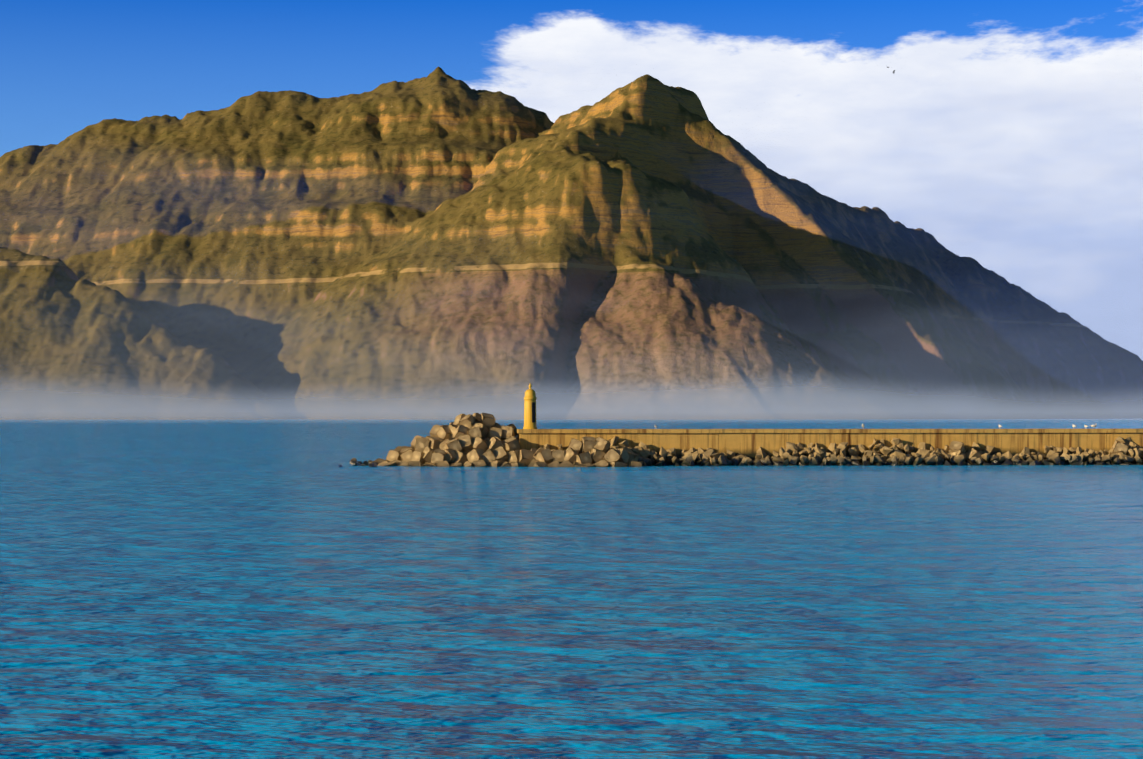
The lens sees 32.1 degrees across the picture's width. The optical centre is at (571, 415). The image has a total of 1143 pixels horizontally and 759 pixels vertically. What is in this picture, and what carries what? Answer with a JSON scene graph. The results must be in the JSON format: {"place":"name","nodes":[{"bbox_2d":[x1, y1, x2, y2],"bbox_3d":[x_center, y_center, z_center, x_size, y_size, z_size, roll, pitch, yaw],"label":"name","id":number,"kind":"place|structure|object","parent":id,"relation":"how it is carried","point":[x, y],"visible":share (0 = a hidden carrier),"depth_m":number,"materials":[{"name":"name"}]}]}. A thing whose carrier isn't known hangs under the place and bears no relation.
{"place":"outdoors","nodes":[
{"label":"outdoors","id":0,"kind":"place"},
{"bbox_2d":[0,418,1142,758],"bbox_3d":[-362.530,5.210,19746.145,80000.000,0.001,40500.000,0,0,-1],"label":"sea water","id":1,"kind":"structure","parent":0,"point":[228,590],"depth_m":55.72,"materials":[{"name":"blue liquid"}]},
{"bbox_2d":[0,367,1142,419],"bbox_3d":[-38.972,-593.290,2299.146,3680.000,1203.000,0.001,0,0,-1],"label":"fog bank","id":2,"kind":"structure","parent":1,"relation":"on","point":[819,403],"depth_m":2301.97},
{"bbox_2d":[0,217,1142,419],"bbox_3d":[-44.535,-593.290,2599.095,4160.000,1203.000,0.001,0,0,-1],"label":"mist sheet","id":3,"kind":"object","parent":1,"relation":"on","point":[261,413],"depth_m":2597.30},
{"bbox_2d":[0,400,1142,422],"bbox_3d":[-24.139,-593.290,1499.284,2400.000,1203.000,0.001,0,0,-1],"label":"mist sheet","id":4,"kind":"object","parent":1,"relation":"on","point":[609,415],"depth_m":1500.80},
{"bbox_2d":[0,120,1142,418],"bbox_3d":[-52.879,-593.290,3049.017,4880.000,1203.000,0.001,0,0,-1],"label":"haze","id":5,"kind":"object","parent":1,"relation":"on","point":[706,298],"depth_m":3057.99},
{"bbox_2d":[339,436,1142,466],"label":"rubble rocks","id":6,"kind":"object","parent":1,"relation":"in","point":[895,456],"visible":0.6,"depth_m":208.66,"materials":[{"name":"stone"}]},
{"bbox_2d":[369,413,1128,466],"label":"boulders","id":7,"kind":"object","parent":1,"relation":"in","point":[476,440],"visible":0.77,"depth_m":205.07,"materials":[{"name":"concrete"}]},
{"bbox_2d":[516,429,1142,464],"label":"breakwater wall","id":8,"kind":"structure","parent":1,"relation":"in","point":[750,442],"depth_m":210.25,"materials":[{"name":"concrete"}]},
{"bbox_2d":[523,383,536,428],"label":"harbour beacon","id":9,"kind":"object","parent":8,"relation":"on","point":[530,398],"visible":0.96,"depth_m":208.11,"materials":[{"name":"yellow paint"}]},
{"bbox_2d":[532,402,534,421],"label":"lighthouse door","id":10,"kind":"structure","parent":9,"relation":"in","point":[533,403],"depth_m":208.07,"materials":[{"name":"black"}]},
{"bbox_2d":[0,66,1142,419],"bbox_3d":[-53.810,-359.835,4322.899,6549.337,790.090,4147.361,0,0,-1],"label":"mountain terrain","id":11,"kind":"structure","parent":0,"point":[576,172],"depth_m":3500.71,"materials":[{"name":"brown stone"}]},
{"bbox_2d":[0,12,1142,418],"bbox_3d":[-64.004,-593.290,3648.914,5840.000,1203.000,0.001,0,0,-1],"label":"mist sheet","id":12,"kind":"object","parent":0,"point":[708,222],"depth_m":3660.76,"materials":[{"name":"white"}]},
{"bbox_2d":[0,0,1142,359],"label":"sky","id":13,"kind":"structure","parent":0,"point":[731,54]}
]}

